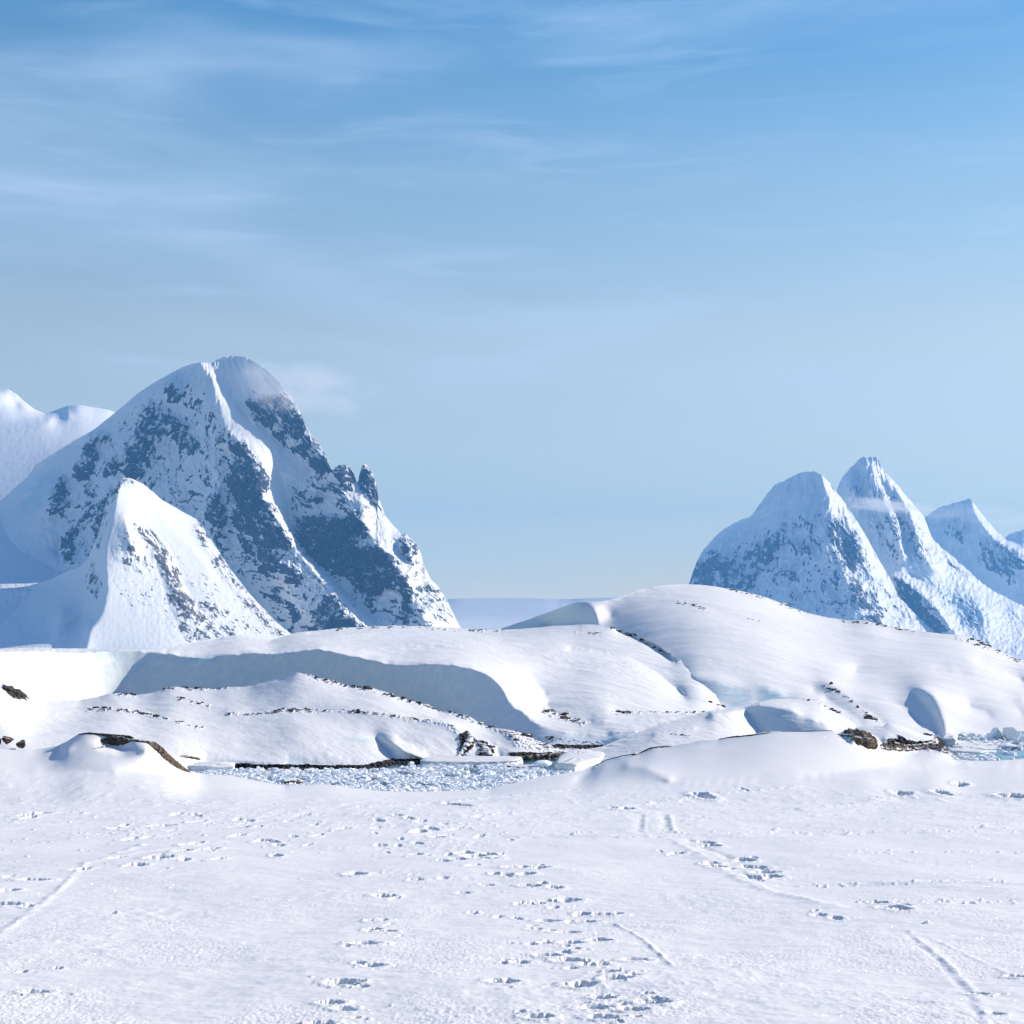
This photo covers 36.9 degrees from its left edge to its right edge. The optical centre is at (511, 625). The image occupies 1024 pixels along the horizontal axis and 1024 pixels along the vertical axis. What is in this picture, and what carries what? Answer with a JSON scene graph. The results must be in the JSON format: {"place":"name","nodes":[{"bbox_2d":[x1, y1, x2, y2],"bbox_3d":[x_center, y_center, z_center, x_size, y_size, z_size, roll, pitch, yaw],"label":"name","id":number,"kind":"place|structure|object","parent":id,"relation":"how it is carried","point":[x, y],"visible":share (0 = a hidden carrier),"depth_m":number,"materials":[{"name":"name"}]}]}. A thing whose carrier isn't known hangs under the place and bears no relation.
{"place":"outdoors","nodes":[
{"label":"outdoors","id":0,"kind":"place"},
{"bbox_2d":[0,389,114,576],"bbox_3d":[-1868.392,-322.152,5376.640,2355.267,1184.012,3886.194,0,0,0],"label":"mountain","id":1,"kind":"structure","parent":0,"point":[30,437],"depth_m":5327.20,"materials":[{"name":"white snow"}]},
{"bbox_2d":[0,477,290,649],"bbox_3d":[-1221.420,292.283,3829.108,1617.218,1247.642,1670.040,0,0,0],"label":"mountain","id":2,"kind":"structure","parent":0,"point":[153,571],"depth_m":3299.57,"materials":[{"name":"white snow"}]},
{"bbox_2d":[0,356,460,633],"bbox_3d":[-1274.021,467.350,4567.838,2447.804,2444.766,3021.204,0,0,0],"label":"mountain","id":3,"kind":"structure","parent":0,"point":[228,453],"depth_m":4015.13,"materials":[{"name":"white snow"}]},
{"bbox_2d":[0,672,566,770],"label":"hills","id":4,"kind":"structure","parent":0,"point":[246,727],"depth_m":152.19,"materials":[{"name":"white snow"}]},
{"bbox_2d":[3,686,13,690],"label":"rock","id":5,"kind":"object","parent":4,"relation":"on","point":[9,688],"visible":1,"depth_m":160.70,"materials":[{"name":"grey stone"}]},
{"bbox_2d":[12,689,22,693],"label":"rock","id":6,"kind":"object","parent":4,"relation":"on","point":[15,691],"visible":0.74,"depth_m":162.04,"materials":[{"name":"grey stone"}]},
{"bbox_2d":[180,755,200,759],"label":"rock outcrop","id":7,"kind":"object","parent":4,"relation":"on","point":[191,757],"visible":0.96,"depth_m":133.61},
{"bbox_2d":[188,761,234,771],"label":"ice shelf","id":8,"kind":"object","parent":4,"relation":"on","point":[221,766],"visible":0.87,"depth_m":131.03,"materials":[{"name":"white ice"}]},
{"bbox_2d":[458,732,475,755],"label":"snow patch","id":9,"kind":"object","parent":4,"relation":"on","point":[470,739],"visible":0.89,"depth_m":146.82,"materials":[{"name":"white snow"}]},
{"bbox_2d":[420,756,522,765],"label":"ice shelf","id":10,"kind":"object","parent":4,"relation":"on","point":[476,760],"visible":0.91,"depth_m":138.03,"materials":[{"name":"white ice"}]},
{"bbox_2d":[476,742,492,755],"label":"rock outcrop","id":11,"kind":"object","parent":4,"relation":"on","point":[486,749],"visible":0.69,"depth_m":145.33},
{"bbox_2d":[514,752,562,759],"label":"rock outcrop","id":12,"kind":"object","parent":4,"relation":"on","point":[529,757],"visible":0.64,"depth_m":144.08,"materials":[{"name":"stone"}]},
{"bbox_2d":[0,624,724,751],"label":"hills","id":13,"kind":"structure","parent":0,"point":[518,680],"depth_m":238.28,"materials":[{"name":"white snow"}]},
{"bbox_2d":[0,728,1023,1023],"bbox_3d":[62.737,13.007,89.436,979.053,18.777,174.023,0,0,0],"label":"snow field","id":14,"kind":"structure","parent":0,"point":[798,878],"depth_m":35.31,"materials":[{"name":"white snow"}]},
{"bbox_2d":[2,736,13,744],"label":"boulder","id":15,"kind":"object","parent":14,"relation":"on","point":[6,740],"visible":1,"depth_m":108.80,"materials":[{"name":"grey stone"}]},
{"bbox_2d":[16,739,25,747],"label":"boulder","id":16,"kind":"object","parent":14,"relation":"on","point":[21,744],"visible":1,"depth_m":108.82,"materials":[{"name":"grey stone"}]},
{"bbox_2d":[78,732,133,738],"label":"rock outcrop","id":17,"kind":"object","parent":14,"relation":"on","point":[106,735],"visible":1,"depth_m":106.98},
{"bbox_2d":[100,735,130,745],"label":"rock outcrop","id":18,"kind":"object","parent":14,"relation":"on","point":[115,740],"visible":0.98,"depth_m":106.28,"materials":[{"name":"grey stone"}]},
{"bbox_2d":[130,739,190,772],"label":"rock outcrop","id":19,"kind":"object","parent":14,"relation":"on","point":[161,751],"visible":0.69,"depth_m":107.83,"materials":[{"name":"brown stone"}]},
{"bbox_2d":[594,754,631,768],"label":"rock outcrop","id":20,"kind":"object","parent":14,"relation":"on","point":[611,758],"visible":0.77,"depth_m":132.38,"materials":[{"name":"grey stone"}]},
{"bbox_2d":[636,746,671,754],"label":"rock outcrop","id":21,"kind":"object","parent":14,"relation":"on","point":[652,748],"visible":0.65,"depth_m":129.07,"materials":[{"name":"grey stone"}]},
{"bbox_2d":[718,732,769,739],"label":"rock outcrop","id":22,"kind":"object","parent":14,"relation":"on","point":[744,735],"visible":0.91,"depth_m":125.56,"materials":[{"name":"grey stone"}]},
{"bbox_2d":[781,730,832,731],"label":"rock outcrop","id":23,"kind":"object","parent":14,"relation":"on","point":[805,731],"visible":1,"depth_m":125.50,"materials":[{"name":"grey stone"}]},
{"bbox_2d":[838,733,852,736],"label":"rock outcrop","id":24,"kind":"object","parent":14,"relation":"on","point":[846,735],"visible":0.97,"depth_m":124.19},
{"bbox_2d":[850,735,877,749],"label":"rock outcrop","id":25,"kind":"object","parent":14,"relation":"on","point":[868,743],"visible":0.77,"depth_m":123.18,"materials":[{"name":"brown stone"}]},
{"bbox_2d":[881,748,948,754],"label":"rock outcrop","id":26,"kind":"object","parent":14,"relation":"on","point":[907,750],"visible":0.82,"depth_m":142.89,"materials":[{"name":"grey stone"}]},
{"bbox_2d":[0,0,1023,598],"label":"sky","id":27,"kind":"structure","parent":0,"point":[576,285],"materials":[{"name":"blue"}]},
{"bbox_2d":[446,597,618,629],"bbox_3d":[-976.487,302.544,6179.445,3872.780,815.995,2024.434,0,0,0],"label":"hills","id":28,"kind":"structure","parent":0,"point":[486,613],"depth_m":5603.77,"materials":[{"name":"white snow"}]},
{"bbox_2d":[244,725,1023,785],"bbox_3d":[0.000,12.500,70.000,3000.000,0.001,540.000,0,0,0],"label":"water","id":29,"kind":"structure","parent":0,"point":[531,761],"depth_m":137.42,"materials":[{"name":"blue liquid"}]},
{"bbox_2d":[275,778,303,783],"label":"ice chunk","id":30,"kind":"object","parent":29,"relation":"in","point":[291,780],"visible":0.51,"depth_m":120.26,"materials":[{"name":"white ice"}]},
{"bbox_2d":[507,765,542,767],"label":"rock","id":31,"kind":"object","parent":29,"relation":"in","point":[521,766],"visible":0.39,"depth_m":133.93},
{"bbox_2d":[532,760,555,767],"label":"ice block","id":32,"kind":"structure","parent":29,"relation":"on","point":[543,763],"depth_m":133.72,"materials":[{"name":"white ice"}]},
{"bbox_2d":[554,749,604,771],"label":"ice shelf","id":33,"kind":"object","parent":29,"relation":"on","point":[577,760],"visible":0.88,"depth_m":135.41,"materials":[{"name":"white ice"}]},
{"bbox_2d":[192,732,1023,791],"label":"brash ice","id":34,"kind":"structure","parent":29,"relation":"on","point":[499,774],"depth_m":127.11,"materials":[{"name":"white ice"}]},
{"bbox_2d":[941,733,957,747],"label":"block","id":35,"kind":"object","parent":29,"relation":"on","point":[948,739],"visible":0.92,"depth_m":156.88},
{"bbox_2d":[947,748,995,754],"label":"ice shelf","id":36,"kind":"object","parent":29,"relation":"on","point":[970,750],"visible":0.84,"depth_m":149.02,"materials":[{"name":"white ice"}]},
{"bbox_2d":[957,740,1001,750],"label":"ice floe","id":37,"kind":"object","parent":29,"relation":"on","point":[974,745],"visible":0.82,"depth_m":156.19,"materials":[{"name":"white ice"}]},
{"bbox_2d":[987,727,1003,740],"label":"ice block","id":38,"kind":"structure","parent":29,"relation":"on","point":[996,733],"depth_m":166.63,"materials":[{"name":"white ice"}]},
{"bbox_2d":[998,743,1018,749],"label":"ice block","id":39,"kind":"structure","parent":29,"relation":"on","point":[1004,746],"depth_m":154.21,"materials":[{"name":"white ice"}]},
{"bbox_2d":[1002,727,1020,740],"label":"ice block","id":40,"kind":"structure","parent":29,"relation":"in","point":[1010,733],"depth_m":165.91,"materials":[{"name":"white ice"}]},
{"bbox_2d":[1018,736,1023,742],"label":"ice block","id":41,"kind":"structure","parent":29,"relation":"on","point":[1021,738],"depth_m":162.13,"materials":[{"name":"white ice"}]},
{"bbox_2d":[587,698,855,761],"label":"hills","id":42,"kind":"structure","parent":0,"point":[794,714],"depth_m":155.67,"materials":[{"name":"white snow"}]},
{"bbox_2d":[499,584,1023,736],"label":"hills","id":43,"kind":"structure","parent":0,"point":[724,649],"depth_m":305.31,"materials":[{"name":"white snow"}]},
{"bbox_2d":[689,471,933,632],"bbox_3d":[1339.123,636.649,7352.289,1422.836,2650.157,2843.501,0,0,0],"label":"mountain","id":44,"kind":"structure","parent":0,"point":[800,541],"depth_m":6613.39,"materials":[{"name":"white snow"}]},
{"bbox_2d":[855,723,946,747],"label":"hills","id":45,"kind":"structure","parent":0,"point":[889,733],"depth_m":154.09,"materials":[{"name":"white snow"}]},
{"bbox_2d":[894,738,938,745],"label":"rock outcrop","id":46,"kind":"object","parent":45,"relation":"on","point":[935,741],"visible":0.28,"depth_m":151.78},
{"bbox_2d":[836,457,1023,653],"bbox_3d":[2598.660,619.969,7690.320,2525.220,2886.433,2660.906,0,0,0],"label":"mountain","id":47,"kind":"structure","parent":0,"point":[939,589],"depth_m":7046.30,"materials":[{"name":"white snow"}]},
{"bbox_2d":[925,498,1023,605],"bbox_3d":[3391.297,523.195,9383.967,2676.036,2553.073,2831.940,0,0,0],"label":"mountain","id":48,"kind":"structure","parent":0,"point":[971,539],"depth_m":8850.29,"materials":[{"name":"white snow"}]},
{"bbox_2d":[983,751,1023,759],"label":"water","id":49,"kind":"structure","parent":0,"point":[1020,754],"depth_m":147.65,"materials":[{"name":"blue liquid"}]},
{"bbox_2d":[976,755,989,757],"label":"ice block","id":50,"kind":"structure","parent":49,"relation":"on","point":[979,756],"depth_m":144.75,"materials":[{"name":"white ice"}]},
{"bbox_2d":[1008,654,1023,659],"bbox_3d":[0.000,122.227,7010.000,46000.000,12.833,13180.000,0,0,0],"label":"ground","id":51,"kind":"structure","parent":0,"point":[1020,656],"depth_m":6283.50,"materials":[{"name":"white snow"}]}
]}

